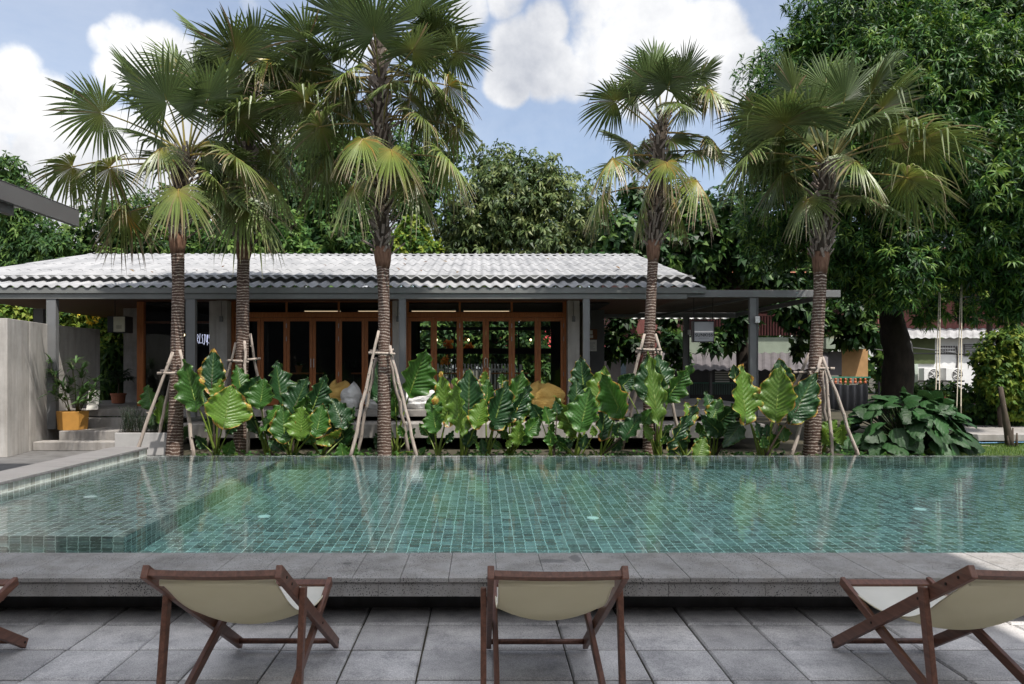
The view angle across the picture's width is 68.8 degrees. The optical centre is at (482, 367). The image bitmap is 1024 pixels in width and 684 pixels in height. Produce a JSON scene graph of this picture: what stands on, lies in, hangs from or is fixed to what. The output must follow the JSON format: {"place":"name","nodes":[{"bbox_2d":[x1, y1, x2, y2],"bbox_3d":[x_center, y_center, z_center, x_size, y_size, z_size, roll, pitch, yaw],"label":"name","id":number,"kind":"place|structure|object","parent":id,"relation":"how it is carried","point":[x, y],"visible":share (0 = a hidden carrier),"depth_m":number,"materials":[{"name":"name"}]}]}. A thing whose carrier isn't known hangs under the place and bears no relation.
{"place":"outdoors","nodes":[
{"label":"outdoors","id":0,"kind":"place"},
{"bbox_2d":[0,179,79,226],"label":"side canopy","id":1,"kind":"object","parent":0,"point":[12,196],"visible":1,"depth_m":9.86,"materials":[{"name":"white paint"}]},
{"bbox_2d":[0,451,157,470],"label":"path","id":2,"kind":"structure","parent":0,"point":[22,459],"depth_m":13.27,"materials":[{"name":"concrete"}]},
{"bbox_2d":[115,406,166,454],"bbox_3d":[-6.229,1.141,13.729,0.977,0.918,0.480,0,0,0],"label":"rosemary planter","id":3,"kind":"object","parent":2,"relation":"on","point":[154,441],"visible":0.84,"depth_m":13.58,"materials":[{"name":"concrete"}]},
{"bbox_2d":[0,0,1016,368],"label":"sky","id":4,"kind":"structure","parent":0,"point":[548,53],"materials":[{"name":"blue"}]},
{"bbox_2d":[0,456,1023,558],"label":"water","id":5,"kind":"structure","parent":0,"point":[533,504],"depth_m":7.79,"materials":[{"name":"teal liquid"}]},
{"bbox_2d":[0,607,1023,683],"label":"paving","id":6,"kind":"structure","parent":0,"point":[740,645],"depth_m":4.26,"materials":[{"name":"stone"}]},
{"bbox_2d":[0,577,28,647],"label":"deck chair","id":7,"kind":"object","parent":6,"relation":"on","point":[8,587],"visible":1,"depth_m":4.14,"materials":[{"name":"brown wood"}]},
{"bbox_2d":[140,565,338,683],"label":"deck chair","id":8,"kind":"object","parent":6,"relation":"on","point":[215,601],"visible":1,"depth_m":3.29,"materials":[{"name":"beige fabric"}]},
{"bbox_2d":[481,566,628,683],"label":"deck chair","id":9,"kind":"object","parent":6,"relation":"on","point":[539,595],"visible":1,"depth_m":3.25,"materials":[{"name":"beige fabric"}]},
{"bbox_2d":[831,565,1023,683],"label":"deck chair","id":10,"kind":"object","parent":6,"relation":"on","point":[976,602],"visible":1,"depth_m":3.44,"materials":[{"name":"beige fabric"}]},
{"bbox_2d":[68,370,965,683],"bbox_3d":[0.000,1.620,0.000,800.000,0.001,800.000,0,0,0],"label":"ground","id":11,"kind":"structure","parent":0,"point":[740,446],"depth_m":15.11,"materials":[{"name":"soil"}]},
{"bbox_2d":[0,150,83,286],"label":"garden tree","id":12,"kind":"object","parent":11,"relation":"on","point":[24,239],"visible":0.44,"depth_m":24.58,"materials":[{"name":"green plant"}]},
{"bbox_2d":[0,318,99,456],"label":"concrete wall","id":13,"kind":"structure","parent":11,"relation":"on","point":[23,385],"depth_m":14.30,"materials":[{"name":"concrete"}]},
{"bbox_2d":[0,304,122,354],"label":"garden tree","id":14,"kind":"object","parent":11,"relation":"on","point":[26,314],"visible":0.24,"depth_m":22.65,"materials":[{"name":"green plant"}]},
{"bbox_2d":[33,417,186,450],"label":"entrance steps","id":15,"kind":"structure","parent":11,"relation":"on","point":[99,433],"depth_m":14.65,"materials":[{"name":"concrete"}]},
{"bbox_2d":[37,352,110,430],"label":"potted lady palm","id":16,"kind":"object","parent":15,"relation":"on","point":[76,419],"visible":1,"depth_m":14.93,"materials":[{"name":"ceramic"}]},
{"bbox_2d":[86,390,99,409],"bbox_3d":[-8.240,0.692,15.790,0.260,0.415,0.155,0,0,0],"label":"menu board","id":17,"kind":"object","parent":15,"relation":"on","point":[91,406],"visible":0.46,"depth_m":15.75,"materials":[{"name":"paper"}]},
{"bbox_2d":[100,342,122,416],"bbox_3d":[-10.243,0.508,20.497,1.831,2.426,1.449,0,0,0],"label":"garden shrub","id":18,"kind":"object","parent":11,"relation":"on","point":[111,357],"visible":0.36,"depth_m":20.14,"materials":[{"name":"green plant"}]},
{"bbox_2d":[42,181,212,286],"bbox_3d":[-12.761,-2.614,27.317,7.246,8.670,3.586,0,0,0],"label":"garden tree","id":19,"kind":"object","parent":11,"relation":"on","point":[84,233],"visible":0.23,"depth_m":26.59,"materials":[{"name":"green plant"}]},
{"bbox_2d":[24,36,286,455],"bbox_3d":[-5.721,-2.268,13.404,4.424,7.888,2.856,0,0,0],"label":"fan palm","id":20,"kind":"object","parent":11,"relation":"on","point":[219,89],"visible":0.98,"depth_m":13.17,"materials":[{"name":"green plant"}]},
{"bbox_2d":[137,384,188,439],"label":"elephant ear","id":21,"kind":"object","parent":11,"relation":"on","point":[147,396],"visible":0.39,"depth_m":13.90},
{"bbox_2d":[137,349,195,455],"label":"palm stakes","id":22,"kind":"object","parent":11,"relation":"on","point":[164,372],"visible":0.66,"depth_m":12.99,"materials":[{"name":"brown wood"}]},
{"bbox_2d":[173,348,252,455],"bbox_3d":[-4.598,0.646,12.757,1.351,1.988,0.831,0,0,40],"label":"elephant ear","id":23,"kind":"object","parent":11,"relation":"on","point":[229,407],"visible":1,"depth_m":12.90},
{"bbox_2d":[203,333,268,453],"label":"palm stakes","id":24,"kind":"object","parent":11,"relation":"on","point":[244,361],"visible":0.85,"depth_m":14.06,"materials":[{"name":"brown wood"}]},
{"bbox_2d":[173,3,323,453],"bbox_3d":[-4.447,-2.515,14.146,3.001,8.373,2.853,0,0,13],"label":"fan palm","id":25,"kind":"object","parent":11,"relation":"on","point":[247,39],"visible":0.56,"depth_m":13.72,"materials":[{"name":"green plant"}]},
{"bbox_2d":[191,187,325,286],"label":"garden tree","id":26,"kind":"object","parent":11,"relation":"on","point":[298,241],"visible":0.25,"depth_m":25.56,"materials":[{"name":"green plant"}]},
{"bbox_2d":[231,360,296,455],"bbox_3d":[-3.979,0.746,13.520,1.097,1.776,0.946,0,0,0],"label":"elephant ear","id":27,"kind":"object","parent":11,"relation":"on","point":[256,392],"visible":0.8,"depth_m":13.46},
{"bbox_2d":[267,375,332,455],"bbox_3d":[-3.206,0.883,13.035,1.173,1.512,1.032,0,0,0],"label":"elephant ear","id":28,"kind":"object","parent":11,"relation":"on","point":[301,413],"visible":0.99,"depth_m":12.95},
{"bbox_2d":[303,398,357,455],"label":"elephant ear","id":29,"kind":"object","parent":11,"relation":"on","point":[340,432],"visible":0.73,"depth_m":13.37},
{"bbox_2d":[197,118,466,286],"bbox_3d":[-6.152,-4.406,30.519,11.040,12.270,4.360,0,0,0],"label":"garden tree","id":30,"kind":"object","parent":11,"relation":"on","point":[350,242],"visible":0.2,"depth_m":29.66,"materials":[{"name":"green plant"}]},
{"bbox_2d":[254,0,495,455],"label":"fan palm","id":31,"kind":"object","parent":11,"relation":"on","point":[431,38],"visible":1,"depth_m":13.12,"materials":[{"name":"green plant"}]},
{"bbox_2d":[349,330,417,455],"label":"palm stakes","id":32,"kind":"object","parent":11,"relation":"on","point":[374,351],"visible":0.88,"depth_m":13.06,"materials":[{"name":"brown wood"}]},
{"bbox_2d":[0,253,786,441],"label":"pavilion","id":33,"kind":"structure","parent":11,"relation":"on","point":[286,330],"depth_m":16.99,"materials":[{"name":"concrete"}]},
{"bbox_2d":[100,369,135,403],"bbox_3d":[-8.894,0.452,18.235,0.939,0.853,0.885,0,0,0],"label":"terracotta pot plant","id":34,"kind":"object","parent":33,"relation":"on","point":[118,398],"visible":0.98,"depth_m":18.09,"materials":[{"name":"green plant"}]},
{"bbox_2d":[107,300,132,332],"bbox_3d":[-8.050,-1.134,16.567,0.400,0.732,0.366,0,0,0],"label":"hanging lightbox","id":35,"kind":"object","parent":33,"relation":"hanging from","point":[119,324],"visible":1,"depth_m":16.40,"materials":[{"name":"black metal"}]},
{"bbox_2d":[144,321,208,405],"bbox_3d":[-6.935,-0.305,17.015,1.540,2.370,0.050,0,0,0],"label":"window frame","id":36,"kind":"structure","parent":33,"relation":"in","point":[146,322],"depth_m":16.99,"materials":[{"name":"brown wood"}]},
{"bbox_2d":[235,318,260,377],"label":"door","id":37,"kind":"structure","parent":33,"relation":"in","point":[258,320],"depth_m":17.00,"materials":[{"name":"brown wood"}]},
{"bbox_2d":[261,318,286,405],"bbox_3d":[-4.766,-0.132,17.011,0.599,2.005,0.063,0,0,0],"label":"door","id":38,"kind":"structure","parent":33,"relation":"in","point":[274,401],"depth_m":17.00,"materials":[{"name":"brown wood"}]},
{"bbox_2d":[287,318,312,390],"bbox_3d":[-4.177,-0.132,17.002,0.588,2.005,0.081,0,0,0],"label":"door","id":39,"kind":"structure","parent":33,"relation":"in","point":[288,319],"depth_m":17.00,"materials":[{"name":"brown wood"}]},
{"bbox_2d":[304,308,340,311],"bbox_3d":[-3.911,-1.412,18.200,0.886,0.096,0.100,0,0,0],"label":"linear lamp","id":40,"kind":"object","parent":33,"relation":"attached to","point":[321,310],"visible":1,"depth_m":18.15,"materials":[{"name":"grey paint"}]},
{"bbox_2d":[313,318,338,384],"bbox_3d":[-3.577,-0.132,17.002,0.599,2.005,0.081,0,0,0],"label":"door","id":41,"kind":"structure","parent":33,"relation":"in","point":[314,319],"depth_m":17.00,"materials":[{"name":"brown wood"}]},
{"bbox_2d":[329,379,350,401],"bbox_3d":[-3.111,0.563,16.229,0.538,0.628,0.742,0,0,0],"label":"cushion","id":42,"kind":"object","parent":33,"relation":"on","point":[335,387],"visible":0.32,"depth_m":16.03,"materials":[{"name":"yellow fabric"}]},
{"bbox_2d":[330,367,368,380],"bbox_3d":[-3.350,0.441,21.325,1.900,0.878,0.550,0,0,0],"label":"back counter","id":43,"kind":"object","parent":33,"relation":"on","point":[333,373],"visible":0.21,"depth_m":21.05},
{"bbox_2d":[340,382,361,408],"bbox_3d":[-2.819,0.589,15.933,0.452,0.577,0.738,0,0,0],"label":"bean bag","id":44,"kind":"object","parent":33,"relation":"on","point":[351,395],"visible":0.91,"depth_m":15.65,"materials":[{"name":"white fabric"}]},
{"bbox_2d":[339,318,364,405],"bbox_3d":[-2.989,-0.132,17.021,0.588,2.005,0.042,0,0,0],"label":"door","id":45,"kind":"structure","parent":33,"relation":"in","point":[340,319],"depth_m":17.00,"materials":[{"name":"brown wood"}]},
{"bbox_2d":[364,393,377,408],"bbox_3d":[-2.208,0.665,15.907,0.683,0.424,0.779,0,0,0],"label":"bean bag","id":46,"kind":"object","parent":33,"relation":"on","point":[373,404],"visible":0.26,"depth_m":15.65,"materials":[{"name":"white fabric"}]},
{"bbox_2d":[365,318,390,392],"bbox_3d":[-2.389,-0.132,17.011,0.599,2.005,0.063,0,0,0],"label":"door","id":47,"kind":"structure","parent":33,"relation":"in","point":[366,319],"depth_m":17.00,"materials":[{"name":"brown wood"}]},
{"bbox_2d":[406,390,433,408],"bbox_3d":[-1.327,0.646,15.938,0.767,0.462,0.736,0,0,0],"label":"bean bag","id":48,"kind":"object","parent":33,"relation":"on","point":[419,402],"visible":0.41,"depth_m":15.62,"materials":[{"name":"white fabric"}]},
{"bbox_2d":[408,318,433,367],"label":"door","id":49,"kind":"structure","parent":33,"relation":"in","point":[409,319],"depth_m":17.00,"materials":[{"name":"brown wood"}]},
{"bbox_2d":[411,308,455,311],"bbox_3d":[-1.200,-1.412,18.200,1.093,0.096,0.100,0,0,0],"label":"linear lamp","id":50,"kind":"object","parent":33,"relation":"attached to","point":[433,310],"visible":1,"depth_m":18.15,"materials":[{"name":"grey paint"}]},
{"bbox_2d":[434,318,459,381],"bbox_3d":[-0.819,-0.132,17.011,0.596,2.005,0.063,0,0,0],"label":"door","id":51,"kind":"structure","parent":33,"relation":"in","point":[435,319],"depth_m":17.00,"materials":[{"name":"brown wood"}]},
{"bbox_2d":[460,318,485,379],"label":"door","id":52,"kind":"structure","parent":33,"relation":"in","point":[461,319],"depth_m":17.00,"materials":[{"name":"brown wood"}]},
{"bbox_2d":[463,308,509,311],"bbox_3d":[0.082,-1.412,18.200,1.127,0.096,0.100,0,0,0],"label":"linear lamp","id":53,"kind":"object","parent":33,"relation":"attached to","point":[486,310],"visible":1,"depth_m":18.15,"materials":[{"name":"grey paint"}]},
{"bbox_2d":[486,318,511,384],"bbox_3d":[0.364,-0.132,17.002,0.596,2.005,0.081,0,0,0],"label":"door","id":54,"kind":"structure","parent":33,"relation":"in","point":[487,319],"depth_m":17.00,"materials":[{"name":"brown wood"}]},
{"bbox_2d":[491,372,528,389],"bbox_3d":[0.650,0.502,18.300,0.900,0.755,0.600,0,0,0],"label":"cafe table","id":55,"kind":"object","parent":33,"relation":"on","point":[525,373],"visible":0.46,"depth_m":18.03,"materials":[{"name":"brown wood"}]},
{"bbox_2d":[512,318,537,381],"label":"door","id":56,"kind":"structure","parent":33,"relation":"in","point":[513,319],"depth_m":17.00,"materials":[{"name":"brown wood"}]},
{"bbox_2d":[530,380,564,408],"bbox_3d":[1.307,0.577,15.948,0.885,0.601,0.739,0,0,0],"label":"bean bag","id":57,"kind":"object","parent":33,"relation":"on","point":[543,394],"visible":0.63,"depth_m":15.64,"materials":[{"name":"yellow fabric"}]},
{"bbox_2d":[538,318,563,403],"bbox_3d":[1.547,-0.132,17.011,0.596,2.005,0.063,0,0,0],"label":"door","id":58,"kind":"structure","parent":33,"relation":"in","point":[561,320],"depth_m":17.00,"materials":[{"name":"brown wood"}]},
{"bbox_2d":[604,290,840,416],"bbox_3d":[4.845,-0.286,18.485,4.790,2.602,6.830,0,0,0],"label":"pergola","id":59,"kind":"object","parent":33,"relation":"on","point":[727,304],"visible":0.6,"depth_m":17.33,"materials":[{"name":"grey paint"}]},
{"bbox_2d":[691,297,714,341],"bbox_3d":[4.732,-1.047,16.080,0.447,1.005,0.180,0,0,0],"label":"hanging sign","id":60,"kind":"object","parent":59,"relation":"hanging from","point":[702,331],"visible":0.99,"depth_m":16.00,"materials":[{"name":"white metal"}]},
{"bbox_2d":[285,212,503,378],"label":"garden tree","id":61,"kind":"object","parent":11,"relation":"on","point":[422,324],"visible":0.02,"depth_m":45.85,"materials":[{"name":"green plant"}]},
{"bbox_2d":[368,349,436,455],"bbox_3d":[-1.562,0.645,13.700,1.313,1.991,0.937,0,0,12],"label":"elephant ear","id":62,"kind":"object","parent":11,"relation":"on","point":[419,373],"visible":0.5,"depth_m":13.88},
{"bbox_2d":[374,214,445,286],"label":"garden tree","id":63,"kind":"object","parent":11,"relation":"on","point":[415,242],"visible":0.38,"depth_m":26.64,"materials":[{"name":"green plant"}]},
{"bbox_2d":[0,596,871,609],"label":"pool plinth","id":64,"kind":"structure","parent":11,"relation":"on","point":[431,602],"depth_m":4.98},
{"bbox_2d":[8,559,956,595],"bbox_3d":[3.800,1.374,4.915,20.800,0.092,0.570,0,0,0],"label":"coping edge","id":65,"kind":"object","parent":64,"relation":"on","point":[448,588],"visible":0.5,"depth_m":4.63,"materials":[{"name":"stone"}]},
{"bbox_2d":[0,552,1023,581],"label":"coping","id":66,"kind":"object","parent":65,"relation":"on","point":[472,567],"visible":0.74,"depth_m":4.91,"materials":[{"name":"stone"}]},
{"bbox_2d":[419,371,453,455],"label":"elephant ear","id":67,"kind":"object","parent":11,"relation":"on","point":[437,412],"visible":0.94,"depth_m":13.09},
{"bbox_2d":[445,369,494,455],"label":"elephant ear","id":68,"kind":"object","parent":11,"relation":"on","point":[466,406],"visible":0.98,"depth_m":12.79},
{"bbox_2d":[437,364,521,388],"bbox_3d":[-0.710,0.740,24.550,3.980,1.720,0.100,0,0,0],"label":"picket fence","id":69,"kind":"object","parent":11,"relation":"on","point":[491,369],"visible":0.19,"depth_m":24.50,"materials":[{"name":"white paint"}]},
{"bbox_2d":[420,286,550,388],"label":"garden tree","id":70,"kind":"object","parent":11,"relation":"on","point":[498,338],"visible":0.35,"depth_m":26.65,"materials":[{"name":"green plant"}]},
{"bbox_2d":[468,370,517,455],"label":"elephant ear","id":71,"kind":"object","parent":11,"relation":"on","point":[500,408],"visible":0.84,"depth_m":13.09},
{"bbox_2d":[491,370,540,455],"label":"elephant ear","id":72,"kind":"object","parent":11,"relation":"on","point":[520,388],"visible":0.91,"depth_m":13.15},
{"bbox_2d":[426,138,618,286],"bbox_3d":[2.127,-4.330,33.109,9.708,12.105,4.631,0,0,0],"label":"garden tree","id":73,"kind":"object","parent":11,"relation":"on","point":[506,221],"visible":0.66,"depth_m":32.04,"materials":[{"name":"green plant"}]},
{"bbox_2d":[529,401,573,455],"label":"elephant ear","id":74,"kind":"object","parent":11,"relation":"on","point":[547,415],"visible":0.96,"depth_m":13.05},
{"bbox_2d":[187,448,944,455],"bbox_3d":[1.399,1.569,12.994,13.313,0.251,1.331,0,0,0],"label":"ground cover","id":75,"kind":"object","parent":11,"relation":"on","point":[521,453],"visible":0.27,"depth_m":13.20,"materials":[{"name":"green plant"}]},
{"bbox_2d":[553,356,593,455],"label":"elephant ear","id":76,"kind":"object","parent":11,"relation":"on","point":[581,374],"visible":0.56,"depth_m":13.63},
{"bbox_2d":[555,366,611,455],"bbox_3d":[1.790,0.800,13.035,0.887,1.672,0.918,0,0,34],"label":"elephant ear","id":77,"kind":"object","parent":11,"relation":"on","point":[580,413],"visible":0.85,"depth_m":12.79},
{"bbox_2d":[579,372,641,455],"bbox_3d":[2.245,0.861,12.990,1.230,1.554,0.599,0,0,40],"label":"elephant ear","id":78,"kind":"object","parent":11,"relation":"on","point":[611,397],"visible":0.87,"depth_m":12.87},
{"bbox_2d":[610,333,677,454],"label":"palm stakes","id":79,"kind":"object","parent":11,"relation":"on","point":[640,349],"visible":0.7,"depth_m":13.73,"materials":[{"name":"beige wood"}]},
{"bbox_2d":[617,351,694,455],"bbox_3d":[3.067,0.679,13.154,1.042,1.911,1.229,0,0,-18],"label":"elephant ear","id":80,"kind":"object","parent":11,"relation":"on","point":[651,381],"visible":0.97,"depth_m":12.95},
{"bbox_2d":[578,36,738,454],"bbox_3d":[3.292,-2.361,14.074,3.248,8.064,2.439,0,0,0],"label":"fan palm","id":81,"kind":"object","parent":11,"relation":"on","point":[659,71],"visible":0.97,"depth_m":13.76,"materials":[{"name":"green plant"}]},
{"bbox_2d":[666,398,710,455],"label":"elephant ear","id":82,"kind":"object","parent":11,"relation":"on","point":[679,441],"visible":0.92,"depth_m":12.65},
{"bbox_2d":[693,391,745,455],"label":"elephant ear","id":83,"kind":"object","parent":11,"relation":"on","point":[718,420],"visible":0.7,"depth_m":13.23},
{"bbox_2d":[584,175,881,418],"bbox_3d":[7.571,-2.183,23.277,8.865,7.863,3.482,0,0,7],"label":"garden tree","id":84,"kind":"object","parent":11,"relation":"on","point":[702,259],"visible":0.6,"depth_m":22.45,"materials":[{"name":"green plant"}]},
{"bbox_2d":[601,250,879,402],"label":"timber house","id":85,"kind":"structure","parent":11,"relation":"on","point":[712,377],"depth_m":27.00,"materials":[{"name":"green paint"}]},
{"bbox_2d":[604,359,619,379],"bbox_3d":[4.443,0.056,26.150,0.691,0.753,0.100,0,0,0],"label":"door","id":86,"kind":"structure","parent":85,"relation":"in","point":[614,372],"depth_m":26.10,"materials":[{"name":"grey"}]},
{"bbox_2d":[828,352,841,374],"bbox_3d":[12.721,-0.147,27.050,0.498,0.855,0.100,0,0,0],"label":"window","id":87,"kind":"structure","parent":85,"relation":"in","point":[834,358],"depth_m":27.00,"materials":[{"name":"glass"}]},
{"bbox_2d":[728,358,820,455],"bbox_3d":[5.049,0.730,12.895,1.515,1.820,0.983,0,0,12],"label":"elephant ear","id":88,"kind":"object","parent":11,"relation":"on","point":[777,396],"visible":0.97,"depth_m":12.85},
{"bbox_2d":[772,353,859,455],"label":"palm stakes","id":89,"kind":"object","parent":11,"relation":"on","point":[826,373],"visible":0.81,"depth_m":13.19,"materials":[{"name":"beige wood"}]},
{"bbox_2d":[820,419,850,455],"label":"elephant ear","id":90,"kind":"object","parent":11,"relation":"on","point":[839,434],"visible":0.67,"depth_m":13.34},
{"bbox_2d":[711,45,993,455],"bbox_3d":[6.459,-2.100,13.371,4.826,7.548,2.972,0,0,0],"label":"fan palm","id":91,"kind":"object","parent":11,"relation":"on","point":[813,103],"visible":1,"depth_m":13.16,"materials":[{"name":"green plant"}]},
{"bbox_2d":[761,245,983,393],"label":"garden tree","id":92,"kind":"object","parent":11,"relation":"on","point":[876,360],"visible":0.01,"depth_m":45.48,"materials":[{"name":"green plant"}]},
{"bbox_2d":[722,0,1023,430],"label":"mango tree","id":93,"kind":"object","parent":11,"relation":"on","point":[971,52],"visible":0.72,"depth_m":15.30,"materials":[{"name":"green plant"}]},
{"bbox_2d":[935,244,961,430],"bbox_3d":[9.605,-0.955,15.366,0.517,4.380,3.214,0,0,31],"label":"rope swing","id":94,"kind":"object","parent":93,"relation":"hanging from","point":[939,320],"visible":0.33,"depth_m":14.97,"materials":[{"name":"fabric"}]},
{"bbox_2d":[841,386,984,455],"bbox_3d":[8.025,1.172,14.224,2.685,1.658,2.025,0,0,0],"label":"philodendron","id":95,"kind":"object","parent":11,"relation":"on","point":[934,419],"visible":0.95,"depth_m":13.65,"materials":[{"name":"green plant"}]},
{"bbox_2d":[903,247,1023,391],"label":"white house","id":96,"kind":"structure","parent":11,"relation":"on","point":[918,339],"depth_m":30.00,"materials":[{"name":"paint"}]},
{"bbox_2d":[918,368,940,381],"bbox_3d":[17.685,0.299,29.679,0.645,0.542,0.642,0,0,0],"label":"air conditioner","id":97,"kind":"object","parent":96,"relation":"attached to","point":[926,373],"visible":0.82,"depth_m":29.40,"materials":[{"name":"white paint"}]},
{"bbox_2d":[940,368,964,381],"bbox_3d":[18.599,0.299,29.679,0.751,0.542,0.642,0,0,0],"label":"air conditioner","id":98,"kind":"object","parent":96,"relation":"attached to","point":[946,374],"visible":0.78,"depth_m":29.40,"materials":[{"name":"white paint"}]},
{"bbox_2d":[963,344,977,355],"bbox_3d":[19.626,-0.694,29.970,0.666,0.482,0.060,0,0,0],"label":"window","id":99,"kind":"structure","parent":96,"relation":"in","point":[967,347],"depth_m":29.96,"materials":[{"name":"grey metal"}]},
{"bbox_2d":[913,378,1023,425],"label":"creeper","id":100,"kind":"object","parent":11,"relation":"on","point":[980,412],"visible":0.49,"depth_m":18.04,"materials":[{"name":"green plant"}]},
{"bbox_2d":[930,283,1023,340],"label":"garden tree","id":101,"kind":"object","parent":11,"relation":"on","point":[988,325],"visible":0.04,"depth_m":24.99,"materials":[{"name":"green plant"}]},
{"bbox_2d":[965,322,1023,426],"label":"garden shrub","id":102,"kind":"object","parent":11,"relation":"on","point":[1001,363],"visible":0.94,"depth_m":17.32,"materials":[{"name":"green plant"}]},
{"bbox_2d":[998,386,1017,446],"bbox_3d":[10.675,1.026,15.201,0.377,1.275,0.166,0,0,0],"label":"leaning trunk","id":103,"kind":"object","parent":11,"relation":"on","point":[1008,435],"visible":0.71,"depth_m":15.15,"materials":[{"name":"brown plant"}]},
{"bbox_3d":[11.740,1.581,16.975,4.395,0.078,2.650,0,0,0],"label":"platform base","id":104,"kind":"object","parent":11,"relation":"on","visible":0},
{"bbox_2d":[869,424,1023,440],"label":"platform","id":105,"kind":"structure","parent":104,"relation":"on","point":[988,433],"depth_m":16.07,"materials":[{"name":"concrete"}]},
{"bbox_2d":[924,441,1023,455],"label":"grass","id":106,"kind":"structure","parent":0,"point":[1008,450],"depth_m":14.22,"materials":[{"name":"green plant"}]},
{"bbox_2d":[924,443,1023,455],"bbox_3d":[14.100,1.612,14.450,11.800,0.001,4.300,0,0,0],"label":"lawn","id":107,"kind":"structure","parent":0,"point":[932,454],"depth_m":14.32,"materials":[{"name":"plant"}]},
{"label":"pool side wall","id":108,"kind":"structure","parent":0,"visible":0},
{"bbox_2d":[0,450,146,493],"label":"waterline wall","id":109,"kind":"structure","parent":108,"relation":"attached to","point":[12,486],"depth_m":9.84,"materials":[{"name":"tile"}]},
{"bbox_2d":[0,447,147,484],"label":"coping side","id":110,"kind":"object","parent":108,"relation":"on","point":[31,471],"visible":1,"depth_m":10.11,"materials":[{"name":"grey stone"}]},
{"bbox_3d":[12.928,1.087,18.775,5.618,1.067,0.350,0,0,0],"label":"trellis","id":111,"kind":"object","parent":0,"visible":0},
{"bbox_2d":[824,382,879,418],"bbox_3d":[9.263,0.989,18.998,1.672,1.323,0.102,0,0,0],"label":"hanging cloth","id":112,"kind":"object","parent":111,"relation":"hanging from","point":[852,397],"visible":0.73,"depth_m":19.00,"materials":[{"name":"grey fabric"}]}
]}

